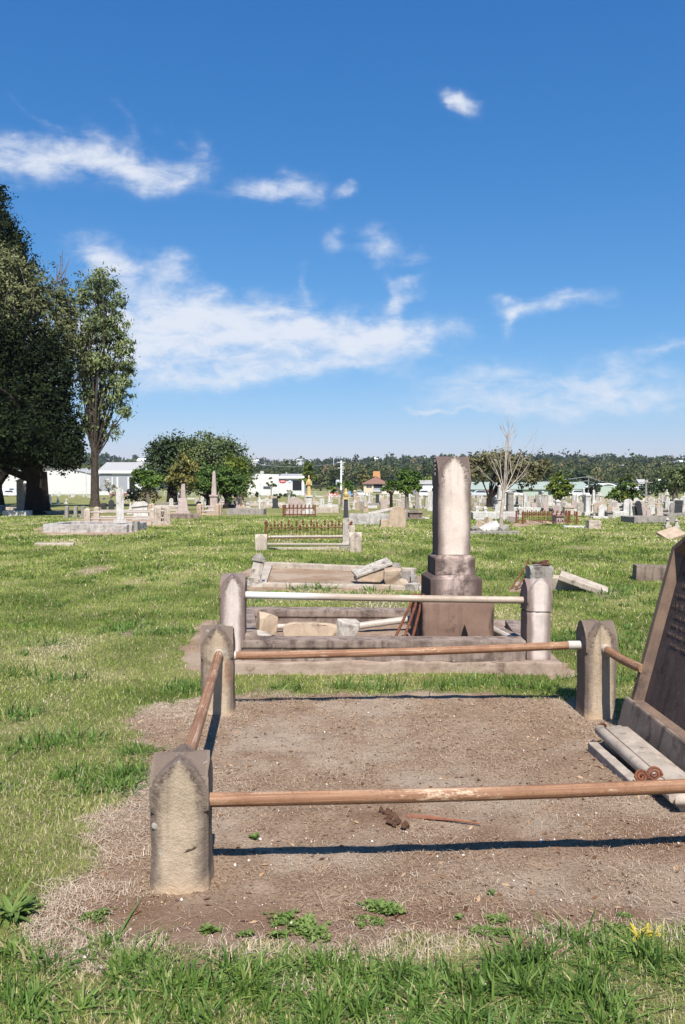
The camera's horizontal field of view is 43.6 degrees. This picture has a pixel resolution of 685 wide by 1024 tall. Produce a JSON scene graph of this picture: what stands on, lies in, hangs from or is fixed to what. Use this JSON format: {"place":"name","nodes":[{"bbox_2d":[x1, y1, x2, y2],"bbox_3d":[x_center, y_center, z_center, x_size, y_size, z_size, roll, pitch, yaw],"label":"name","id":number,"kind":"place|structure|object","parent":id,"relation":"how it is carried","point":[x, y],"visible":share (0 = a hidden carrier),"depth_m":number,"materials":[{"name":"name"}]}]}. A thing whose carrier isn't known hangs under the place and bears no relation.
{"place":"outdoors","nodes":[
{"label":"outdoors","id":0,"kind":"place"},
{"bbox_2d":[0,460,684,1023],"bbox_3d":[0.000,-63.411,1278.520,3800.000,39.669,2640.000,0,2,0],"label":"ground","id":1,"kind":"structure","parent":0,"point":[282,896],"depth_m":4.14,"materials":[{"name":"soil"}]},
{"bbox_2d":[2,510,31,515],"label":"kerbed grave","id":2,"kind":"object","parent":1,"relation":"on","point":[17,512],"visible":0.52,"depth_m":40.36,"materials":[{"name":"white stone"}]},
{"bbox_2d":[14,479,23,509],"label":"pillar monument","id":3,"kind":"object","parent":1,"relation":"on","point":[19,495],"visible":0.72,"depth_m":46.96,"materials":[{"name":"grey stone"}]},
{"bbox_2d":[0,183,42,504],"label":"conifer tree","id":4,"kind":"object","parent":1,"relation":"on","point":[8,227],"visible":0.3,"depth_m":65.57,"materials":[{"name":"green plant"}]},
{"bbox_2d":[0,872,46,928],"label":"broadleaf weed","id":5,"kind":"object","parent":1,"relation":"on","point":[8,913],"visible":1,"depth_m":3.14,"materials":[{"name":"green plant"}]},
{"bbox_2d":[0,236,91,471],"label":"eucalypt tree","id":6,"kind":"object","parent":1,"relation":"on","point":[12,273],"visible":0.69,"depth_m":57.41,"materials":[{"name":"green plant"}]},
{"bbox_2d":[2,468,90,493],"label":"white shed","id":7,"kind":"structure","parent":1,"relation":"on","point":[71,481],"depth_m":231.86,"materials":[{"name":"paint"}]},
{"bbox_2d":[0,302,96,514],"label":"conifer tree","id":8,"kind":"object","parent":1,"relation":"on","point":[34,439],"visible":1,"depth_m":41.99,"materials":[{"name":"green plant"}]},
{"bbox_2d":[34,542,74,545],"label":"flat slab","id":9,"kind":"structure","parent":1,"relation":"on","point":[52,543],"depth_m":20.75,"materials":[{"name":"stone"}]},
{"bbox_2d":[43,521,146,532],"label":"block wall","id":10,"kind":"structure","parent":1,"relation":"on","point":[94,526],"depth_m":25.90,"materials":[{"name":"grey stone"}]},
{"bbox_2d":[114,488,126,523],"bbox_3d":[-7.066,-0.201,27.206,0.400,1.120,0.360,-1,2,-14],"label":"white stele","id":11,"kind":"object","parent":10,"relation":"on","point":[119,519],"visible":1,"depth_m":27.10,"materials":[{"name":"stone"}]},
{"bbox_2d":[77,907,116,923],"bbox_3d":[-0.903,1.471,3.129,0.130,0.012,0.121,0,2,0],"label":"weed patch","id":12,"kind":"object","parent":1,"relation":"on","point":[95,912],"visible":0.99,"depth_m":3.13,"materials":[{"name":"green plant"}]},
{"bbox_2d":[65,261,140,506],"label":"eucalypt tree","id":13,"kind":"object","parent":1,"relation":"on","point":[101,365],"visible":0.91,"depth_m":60.22,"materials":[{"name":"green plant"}]},
{"bbox_2d":[99,478,122,499],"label":"shrub","id":14,"kind":"object","parent":1,"relation":"on","point":[107,484],"visible":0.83,"depth_m":92.50,"materials":[{"name":"grey plant"}]},
{"bbox_2d":[84,506,161,524],"bbox_3d":[-8.003,0.176,31.447,2.532,0.703,1.838,0,2,-5],"label":"railed grave","id":15,"kind":"object","parent":1,"relation":"on","point":[96,511],"visible":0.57,"depth_m":30.63,"materials":[{"name":"stone"}]},
{"bbox_2d":[98,462,158,494],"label":"grey roof shed","id":16,"kind":"structure","parent":1,"relation":"on","point":[118,474],"depth_m":221.84,"materials":[{"name":"white paint"}]},
{"bbox_2d":[118,476,126,490],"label":"roller door","id":17,"kind":"structure","parent":16,"relation":"in","point":[122,480],"depth_m":221.75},
{"bbox_2d":[131,501,149,519],"bbox_3d":[-8.147,-0.024,34.595,0.730,0.776,0.700,-6,0,-9],"label":"block monument","id":18,"kind":"object","parent":1,"relation":"on","point":[142,505],"visible":0.62,"depth_m":34.34,"materials":[{"name":"white stone"}]},
{"bbox_2d":[124,485,161,503],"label":"shrub","id":19,"kind":"object","parent":1,"relation":"on","point":[139,493],"visible":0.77,"depth_m":66.41,"materials":[{"name":"green plant"}]},
{"bbox_2d":[129,465,164,503],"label":"tree","id":20,"kind":"object","parent":1,"relation":"on","point":[143,477],"visible":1,"depth_m":51.84,"materials":[{"name":"green plant"}]},
{"bbox_2d":[152,506,169,524],"bbox_3d":[-6.555,0.174,30.912,0.566,0.743,0.462,-1,2,-29],"label":"headstone","id":21,"kind":"object","parent":1,"relation":"on","point":[162,515],"visible":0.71,"depth_m":30.76,"materials":[{"name":"stone"}]},
{"bbox_2d":[141,429,195,501],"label":"evergreen tree","id":22,"kind":"object","parent":1,"relation":"on","point":[158,454],"visible":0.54,"depth_m":69.17,"materials":[{"name":"green plant"}]},
{"bbox_2d":[174,484,189,513],"bbox_3d":[-7.405,-0.533,39.700,0.784,1.538,0.784,0,2,-9],"label":"tapered monument","id":23,"kind":"object","parent":1,"relation":"on","point":[182,507],"visible":0.79,"depth_m":39.51,"materials":[{"name":"stone"}]},
{"bbox_2d":[165,452,200,495],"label":"yellowing tree","id":24,"kind":"object","parent":1,"relation":"on","point":[187,471],"visible":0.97,"depth_m":50.12,"materials":[{"name":"green plant"}]},
{"bbox_2d":[170,513,200,518],"bbox_3d":[-6.875,0.238,36.108,1.732,0.302,1.214,0,2,-11],"label":"kerbed grave","id":25,"kind":"object","parent":1,"relation":"on","point":[188,515],"visible":0.31,"depth_m":35.60,"materials":[{"name":"stone"}]},
{"bbox_2d":[186,462,227,508],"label":"orange tree","id":26,"kind":"object","parent":1,"relation":"on","point":[205,478],"visible":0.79,"depth_m":55.80,"materials":[{"name":"green plant"}]},
{"bbox_2d":[197,503,221,515],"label":"railed grave","id":27,"kind":"object","parent":1,"relation":"on","point":[217,510],"visible":0.79,"depth_m":40.42,"materials":[{"name":"beige stone"}]},
{"bbox_2d":[197,922,222,935],"bbox_3d":[-0.467,1.466,3.019,0.092,0.018,0.072,0,2,0],"label":"weed patch","id":28,"kind":"object","parent":1,"relation":"on","point":[207,928],"visible":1,"depth_m":3.02,"materials":[{"name":"green plant"}]},
{"bbox_2d":[207,471,218,512],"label":"obelisk","id":29,"kind":"object","parent":1,"relation":"on","point":[213,496],"visible":0.74,"depth_m":45.54,"materials":[{"name":"stone"}]},
{"bbox_2d":[167,427,260,502],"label":"fig tree","id":30,"kind":"object","parent":1,"relation":"on","point":[217,450],"visible":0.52,"depth_m":65.73,"materials":[{"name":"green plant"}]},
{"bbox_2d":[48,491,403,496],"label":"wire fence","id":31,"kind":"object","parent":1,"relation":"on","point":[247,491],"visible":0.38,"depth_m":184.96,"materials":[{"name":"metal"}]},
{"bbox_2d":[210,464,249,508],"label":"orange tree","id":32,"kind":"object","parent":1,"relation":"on","point":[233,488],"visible":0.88,"depth_m":55.81,"materials":[{"name":"green plant"}]},
{"bbox_2d":[221,452,255,504],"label":"lime tree","id":33,"kind":"object","parent":1,"relation":"on","point":[236,462],"visible":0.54,"depth_m":60.80,"materials":[{"name":"green plant"}]},
{"bbox_2d":[226,508,265,514],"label":"kerbed grave","id":34,"kind":"object","parent":1,"relation":"on","point":[256,511],"visible":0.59,"depth_m":42.43,"materials":[{"name":"grey stone"}]},
{"bbox_2d":[247,553,265,586],"bbox_3d":[-1.292,0.884,12.909,0.273,0.536,0.274,11,-3,-4],"label":"leaning pedestal","id":35,"kind":"object","parent":1,"relation":"on","point":[254,579],"visible":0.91,"depth_m":12.82,"materials":[{"name":"grey stone"}]},
{"bbox_2d":[247,471,306,494],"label":"white workshop","id":36,"kind":"structure","parent":1,"relation":"on","point":[285,482],"depth_m":214.97,"materials":[{"name":"paint"}]},
{"bbox_2d":[267,929,291,938],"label":"weed patch","id":37,"kind":"object","parent":1,"relation":"on","point":[282,933],"visible":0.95,"depth_m":3.01,"materials":[{"name":"green plant"}]},
{"bbox_2d":[285,498,302,513],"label":"shouldered headstone","id":38,"kind":"object","parent":1,"relation":"on","point":[295,501],"visible":0.73,"depth_m":42.99,"materials":[{"name":"stone"}]},
{"bbox_2d":[263,908,331,943],"bbox_3d":[-0.153,1.480,3.091,0.324,0.020,0.162,2,3,37],"label":"weed patch","id":39,"kind":"object","parent":1,"relation":"on","point":[306,922],"visible":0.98,"depth_m":3.08,"materials":[{"name":"green plant"}]},
{"bbox_2d":[282,504,315,516],"bbox_3d":[-1.952,-0.056,38.730,1.484,0.585,0.773,0,2,-1],"label":"picket grave","id":40,"kind":"object","parent":1,"relation":"on","point":[293,508],"visible":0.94,"depth_m":38.37,"materials":[{"name":"metal"}]},
{"bbox_2d":[298,461,317,488],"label":"lime tree","id":41,"kind":"object","parent":1,"relation":"on","point":[309,468],"visible":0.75,"depth_m":125.44,"materials":[{"name":"green plant"}]},
{"bbox_2d":[303,475,313,513],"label":"statue monument","id":42,"kind":"object","parent":1,"relation":"on","point":[308,496],"visible":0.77,"depth_m":41.72,"materials":[{"name":"white stone"}]},
{"bbox_2d":[255,525,361,552],"bbox_3d":[-0.782,0.648,20.039,2.414,0.606,2.339,0,2,0],"label":"white rail grave","id":43,"kind":"object","parent":1,"relation":"on","point":[354,544],"visible":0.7,"depth_m":19.43,"materials":[{"name":"stone"}]},
{"bbox_2d":[264,519,352,539],"bbox_3d":[-0.870,0.488,22.106,2.295,0.603,0.098,0,2,-6],"label":"iron picket fence","id":44,"kind":"object","parent":43,"relation":"on","point":[296,524],"visible":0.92,"depth_m":22.07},
{"bbox_2d":[312,468,329,490],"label":"background tree","id":45,"kind":"object","parent":1,"relation":"on","point":[323,482],"visible":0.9,"depth_m":299.36,"materials":[{"name":"green plant"}]},
{"bbox_2d":[316,507,338,512],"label":"kerbed grave","id":46,"kind":"object","parent":1,"relation":"on","point":[327,509],"visible":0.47,"depth_m":45.25,"materials":[{"name":"stone"}]},
{"bbox_2d":[261,562,420,589],"bbox_3d":[-0.085,1.076,14.168,2.727,0.192,3.476,0,2,0],"label":"grave curb","id":47,"kind":"object","parent":1,"relation":"on","point":[267,569],"visible":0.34,"depth_m":14.64,"materials":[{"name":"stone"}]},
{"bbox_2d":[326,479,357,505],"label":"tree","id":48,"kind":"object","parent":1,"relation":"on","point":[348,484],"visible":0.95,"depth_m":66.53,"materials":[{"name":"green plant"}]},
{"bbox_2d":[339,489,348,548],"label":"slim pillar","id":49,"kind":"structure","parent":1,"relation":"on","point":[345,525],"depth_m":20.07,"materials":[{"name":"grey stone"}]},
{"bbox_2d":[5,839,683,995],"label":"dead grass","id":50,"kind":"structure","parent":1,"relation":"on","point":[373,953],"depth_m":2.95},
{"bbox_2d":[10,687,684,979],"bbox_3d":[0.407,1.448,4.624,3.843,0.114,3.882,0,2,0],"label":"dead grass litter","id":51,"kind":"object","parent":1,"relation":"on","point":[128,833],"visible":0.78,"depth_m":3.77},
{"bbox_2d":[15,448,684,485],"bbox_3d":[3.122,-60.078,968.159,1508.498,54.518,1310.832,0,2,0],"label":"woodland","id":52,"kind":"object","parent":1,"relation":"on","point":[612,468],"visible":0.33,"depth_m":502.38,"materials":[{"name":"green plant"}]},
{"bbox_2d":[31,694,684,970],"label":"pebbles","id":53,"kind":"object","parent":1,"relation":"on","point":[318,904],"visible":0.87,"depth_m":4.04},
{"bbox_2d":[34,698,684,956],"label":"fallen leaves","id":54,"kind":"object","parent":1,"relation":"on","point":[442,876],"visible":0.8,"depth_m":3.88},
{"bbox_2d":[356,468,369,490],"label":"background tree","id":55,"kind":"object","parent":1,"relation":"on","point":[361,475],"visible":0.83,"depth_m":299.26,"materials":[{"name":"green plant"}]},
{"bbox_2d":[351,914,384,928],"bbox_3d":[0.093,1.482,3.103,0.127,0.012,0.106,0,2,0],"label":"weed patch","id":56,"kind":"object","parent":1,"relation":"on","point":[373,920],"visible":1,"depth_m":3.11,"materials":[{"name":"green plant"}]},
{"bbox_2d":[349,513,388,524],"bbox_3d":[1.158,0.302,31.452,1.810,0.452,1.262,0,2,2],"label":"kerbed grave","id":57,"kind":"object","parent":1,"relation":"on","point":[366,518],"visible":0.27,"depth_m":30.84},
{"bbox_2d":[354,565,393,581],"bbox_3d":[0.479,0.946,13.248,0.582,0.265,0.286,0,2,-10],"label":"fallen block","id":58,"kind":"object","parent":1,"relation":"on","point":[377,576],"depth_m":13.11,"materials":[{"name":"beige stone"}]},
{"bbox_2d":[351,557,392,577],"bbox_3d":[0.456,0.858,13.240,0.608,0.053,0.346,-20,14,-9],"label":"tilted slab","id":59,"kind":"object","parent":58,"relation":"on","point":[383,563],"depth_m":13.17,"materials":[{"name":"grey stone"}]},
{"bbox_2d":[361,471,387,492],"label":"beige house","id":60,"kind":"structure","parent":1,"relation":"on","point":[375,482],"depth_m":261.94,"materials":[{"name":"brown tile"}]},
{"bbox_2d":[199,572,561,675],"bbox_3d":[0.339,0.940,8.091,3.043,0.923,2.203,0,2,0],"label":"monument plot","id":61,"kind":"object","parent":1,"relation":"on","point":[535,601],"visible":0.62,"depth_m":7.12,"materials":[{"name":"stone"}]},
{"bbox_2d":[256,611,277,635],"bbox_3d":[-0.701,1.049,7.903,0.178,0.260,0.127,5,0,-23],"label":"stone fragment","id":62,"kind":"object","parent":61,"relation":"on","point":[267,622],"visible":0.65,"depth_m":7.86,"materials":[{"name":"beige stone"}]},
{"bbox_2d":[283,622,336,635],"bbox_3d":[-0.294,1.100,7.878,0.514,0.180,0.209,2,-6,-2],"label":"fallen block","id":63,"kind":"object","parent":61,"relation":"on","point":[307,629],"depth_m":7.78,"materials":[{"name":"beige stone"}]},
{"bbox_2d":[336,618,359,635],"bbox_3d":[0.054,1.117,7.807,0.209,0.251,0.193,5,11,-29],"label":"stone fragment","id":64,"kind":"object","parent":61,"relation":"on","point":[347,627],"visible":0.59,"depth_m":7.74,"materials":[{"name":"grey stone"}]},
{"bbox_2d":[359,616,409,628],"bbox_3d":[0.440,1.073,8.356,1.125,0.069,0.068,-6,4,-15],"label":"fallen pipe","id":65,"kind":"object","parent":61,"relation":"on","point":[381,622],"visible":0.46,"depth_m":8.32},
{"bbox_2d":[410,456,493,635],"bbox_3d":[1.005,0.359,7.938,0.650,1.748,0.654,0,2,-5],"label":"tall monument","id":66,"kind":"object","parent":61,"relation":"on","point":[451,567],"visible":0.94,"depth_m":7.76,"materials":[{"name":"stone"}]},
{"bbox_2d":[357,898,408,914],"bbox_3d":[0.151,1.472,3.203,0.190,0.019,0.118,0,2,0],"label":"weed patch","id":67,"kind":"object","parent":1,"relation":"on","point":[381,905],"visible":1,"depth_m":3.20,"materials":[{"name":"green plant"}]},
{"bbox_2d":[380,479,398,507],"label":"orange tree","id":68,"kind":"object","parent":1,"relation":"on","point":[386,488],"visible":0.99,"depth_m":52.07,"materials":[{"name":"green plant"}]},
{"bbox_2d":[384,567,400,584],"bbox_3d":[0.747,0.994,12.994,0.266,0.286,0.221,6,8,0],"label":"stone fragment","id":69,"kind":"object","parent":1,"relation":"on","point":[392,575],"visible":0.76,"depth_m":12.89,"materials":[{"name":"beige stone"}]},
{"bbox_2d":[379,806,409,828],"bbox_3d":[0.229,1.443,4.038,0.095,0.039,0.257,-1,2,-21],"label":"soil clod","id":70,"kind":"object","parent":1,"relation":"on","point":[396,820],"visible":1,"depth_m":4.01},
{"bbox_2d":[389,506,405,526],"bbox_3d":[1.868,0.173,29.006,0.580,0.728,0.336,0,2,6],"label":"end stone","id":71,"kind":"object","parent":1,"relation":"on","point":[397,516],"visible":0.9,"depth_m":28.85,"materials":[{"name":"beige stone"}]},
{"bbox_2d":[390,467,424,509],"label":"orange tree","id":72,"kind":"object","parent":1,"relation":"on","point":[407,482],"visible":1,"depth_m":51.90,"materials":[{"name":"green plant"}]},
{"bbox_2d":[408,510,423,518],"bbox_3d":[3.062,0.123,36.103,0.698,0.360,0.700,0,2,-5],"label":"block monument","id":73,"kind":"object","parent":1,"relation":"on","point":[415,514],"visible":0.91,"depth_m":35.87,"materials":[{"name":"stone"}]},
{"bbox_2d":[149,619,684,894],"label":"grave railing","id":74,"kind":"object","parent":1,"relation":"on","point":[184,798],"visible":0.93,"depth_m":3.47,"materials":[{"name":"stone"}]},
{"bbox_2d":[407,814,480,823],"bbox_3d":[0.475,1.439,4.016,0.344,0.025,0.025,1,2,14],"label":"iron strip","id":75,"kind":"object","parent":1,"relation":"on","point":[429,817],"visible":1,"depth_m":4.02,"materials":[{"name":"orange metal"}]},
{"bbox_2d":[479,521,498,530],"bbox_3d":[4.597,0.518,27.043,0.694,0.192,0.505,-17,31,1],"label":"rubble stone","id":76,"kind":"object","parent":1,"relation":"on","point":[492,525],"visible":0.5,"depth_m":26.95,"materials":[{"name":"white stone"}]},
{"bbox_2d":[468,922,515,936],"bbox_3d":[0.527,1.476,3.023,0.177,0.012,0.084,0,2,11],"label":"weed patch","id":77,"kind":"object","parent":1,"relation":"on","point":[485,928],"visible":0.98,"depth_m":3.02,"materials":[{"name":"green plant"}]},
{"bbox_2d":[470,531,519,534],"bbox_3d":[4.399,0.629,25.334,1.655,0.147,0.187,0,2,3],"label":"kerb stone","id":78,"kind":"object","parent":1,"relation":"on","point":[495,532],"visible":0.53,"depth_m":25.24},
{"bbox_2d":[471,511,519,518],"bbox_3d":[6.413,0.195,36.106,1.905,0.389,1.321,0,2,5],"label":"kerbed grave","id":79,"kind":"object","parent":1,"relation":"on","point":[484,514],"visible":0.48,"depth_m":35.49,"materials":[{"name":"white stone"}]},
{"bbox_2d":[484,911,512,924],"bbox_3d":[0.564,1.476,3.107,0.095,0.012,0.089,-1,2,-21],"label":"weed patch","id":80,"kind":"object","parent":1,"relation":"on","point":[496,917],"visible":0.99,"depth_m":3.12,"materials":[{"name":"green plant"}]},
{"bbox_2d":[473,408,542,525],"bbox_3d":[5.679,-1.620,29.302,2.449,4.640,1.332,0,2,0],"label":"bare tree","id":81,"kind":"object","parent":1,"relation":"on","point":[504,489],"visible":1,"depth_m":29.38,"materials":[{"name":"beige plant"}]},
{"bbox_2d":[464,446,556,506],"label":"spreading tree","id":82,"kind":"object","parent":1,"relation":"on","point":[537,472],"visible":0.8,"depth_m":60.55,"materials":[{"name":"green plant"}]},
{"bbox_2d":[505,491,515,511],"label":"pillar monument","id":83,"kind":"object","parent":1,"relation":"on","point":[509,500],"visible":0.82,"depth_m":42.92,"materials":[{"name":"grey stone"}]},
{"bbox_2d":[471,482,586,495],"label":"green shed","id":84,"kind":"structure","parent":1,"relation":"on","point":[539,487],"depth_m":205.99,"materials":[{"name":"metal"}]},
{"bbox_2d":[525,564,552,589],"bbox_3d":[2.857,1.002,12.449,0.347,0.463,0.268,0,2,-6],"label":"broken post","id":85,"kind":"object","parent":1,"relation":"on","point":[536,571],"visible":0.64,"depth_m":12.32,"materials":[{"name":"grey stone"}]},
{"bbox_2d":[515,510,577,523],"bbox_3d":[7.474,0.188,31.448,2.021,0.514,1.041,0,2,-2],"label":"picket grave","id":86,"kind":"object","parent":1,"relation":"on","point":[547,515],"visible":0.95,"depth_m":30.97,"materials":[{"name":"metal"}]},
{"bbox_2d":[543,470,575,500],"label":"tree","id":87,"kind":"object","parent":1,"relation":"on","point":[555,488],"visible":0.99,"depth_m":48.47,"materials":[{"name":"green plant"}]},
{"bbox_2d":[552,575,579,590],"bbox_3d":[3.115,1.056,12.435,0.627,0.267,0.168,3,15,8],"label":"fallen block","id":88,"kind":"object","parent":1,"relation":"on","point":[558,584],"depth_m":12.34,"materials":[{"name":"stone"}]},
{"bbox_2d":[558,570,608,592],"bbox_3d":[3.453,1.025,12.272,0.705,0.081,0.366,20,13,14],"label":"tilted slab","id":89,"kind":"object","parent":1,"relation":"on","point":[575,580],"depth_m":12.17,"materials":[{"name":"stone"}]},
{"bbox_2d":[569,467,599,484],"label":"background tree","id":90,"kind":"object","parent":1,"relation":"on","point":[584,474],"visible":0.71,"depth_m":298.40,"materials":[{"name":"green plant"}]},
{"bbox_2d":[582,493,593,515],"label":"pillar monument","id":91,"kind":"object","parent":1,"relation":"on","point":[587,504],"visible":0.87,"depth_m":40.64,"materials":[{"name":"white stone"}]},
{"bbox_2d":[586,520,600,528],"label":"lone block","id":92,"kind":"structure","parent":1,"relation":"on","point":[592,524],"depth_m":28.05,"materials":[{"name":"stone"}]},
{"bbox_2d":[584,483,615,495],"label":"carport","id":93,"kind":"object","parent":1,"relation":"on","point":[604,490],"visible":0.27,"depth_m":193.70,"materials":[{"name":"white paint"}]},
{"bbox_2d":[588,742,647,795],"bbox_3d":[1.503,1.434,4.713,0.066,0.115,0.755,0,2,-3],"label":"kerb slab","id":94,"kind":"object","parent":1,"relation":"on","point":[602,755],"depth_m":4.75,"materials":[{"name":"stone"}]},
{"bbox_2d":[634,769,648,780],"bbox_3d":[1.491,1.346,4.352,0.080,0.071,0.147,0,-20,-8],"label":"scroll iron","id":95,"kind":"object","parent":94,"relation":"on","point":[642,774],"visible":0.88,"depth_m":4.29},
{"bbox_2d":[607,922,634,936],"bbox_3d":[0.985,1.477,3.025,0.108,0.013,0.095,1,2,19],"label":"weed patch","id":96,"kind":"object","parent":1,"relation":"on","point":[621,927],"visible":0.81,"depth_m":3.04,"materials":[{"name":"green plant"}]},
{"bbox_2d":[604,474,644,502],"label":"tree","id":97,"kind":"object","parent":1,"relation":"on","point":[619,494],"visible":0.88,"depth_m":45.49,"materials":[{"name":"green plant"}]},
{"bbox_2d":[632,500,642,515],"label":"leaning slab","id":98,"kind":"structure","parent":1,"relation":"on","point":[636,508],"depth_m":33.63,"materials":[{"name":"black stone"}]},
{"bbox_2d":[595,725,684,811],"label":"base moulding","id":99,"kind":"object","parent":1,"relation":"on","point":[631,748],"visible":0.81,"depth_m":4.71,"materials":[{"name":"stone"}]},
{"bbox_2d":[647,766,663,779],"bbox_3d":[1.576,1.339,4.365,0.082,0.072,0.147,0,-22,5],"label":"scroll iron","id":100,"kind":"object","parent":99,"relation":"on","point":[659,772],"visible":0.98,"depth_m":4.30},
{"bbox_2d":[628,923,662,941],"bbox_3d":[1.060,1.466,2.989,0.133,0.035,0.110,0,2,0],"label":"yellow weed","id":101,"kind":"object","parent":1,"relation":"on","point":[637,932],"visible":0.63,"depth_m":3.00,"materials":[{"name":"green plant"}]},
{"bbox_2d":[621,515,674,522],"bbox_3d":[11.610,0.324,32.609,1.616,0.334,1.142,0,2,-7],"label":"kerbed grave","id":102,"kind":"object","parent":1,"relation":"on","point":[649,518],"visible":0.58,"depth_m":32.08,"materials":[{"name":"grey stone"}]},
{"bbox_2d":[632,564,666,580],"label":"dark block","id":103,"kind":"structure","parent":1,"relation":"on","point":[647,572],"depth_m":13.57,"materials":[{"name":"stone"}]},
{"bbox_2d":[618,536,684,771],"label":"leaning headstone","id":104,"kind":"object","parent":1,"relation":"on","point":[653,711],"visible":0.88,"depth_m":5.24,"materials":[{"name":"stone"}]},
{"bbox_2d":[652,464,684,500],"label":"roadside tree","id":105,"kind":"object","parent":1,"relation":"on","point":[673,483],"visible":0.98,"depth_m":66.35,"materials":[{"name":"green plant"}]},
{"bbox_2d":[656,526,684,538],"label":"tilted slab","id":106,"kind":"object","parent":1,"relation":"on","point":[672,532],"depth_m":23.71,"materials":[{"name":"beige stone"}]},
{"bbox_2d":[0,514,684,1023],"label":"lawn grass","id":107,"kind":"structure","parent":0,"point":[24,552],"depth_m":10.40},
{"bbox_2d":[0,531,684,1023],"bbox_3d":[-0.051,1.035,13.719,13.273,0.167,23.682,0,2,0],"label":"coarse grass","id":108,"kind":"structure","parent":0,"point":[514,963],"depth_m":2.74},
{"bbox_2d":[0,0,684,464],"label":"sky","id":109,"kind":"structure","parent":0,"point":[365,228],"materials":[{"name":"blue"}]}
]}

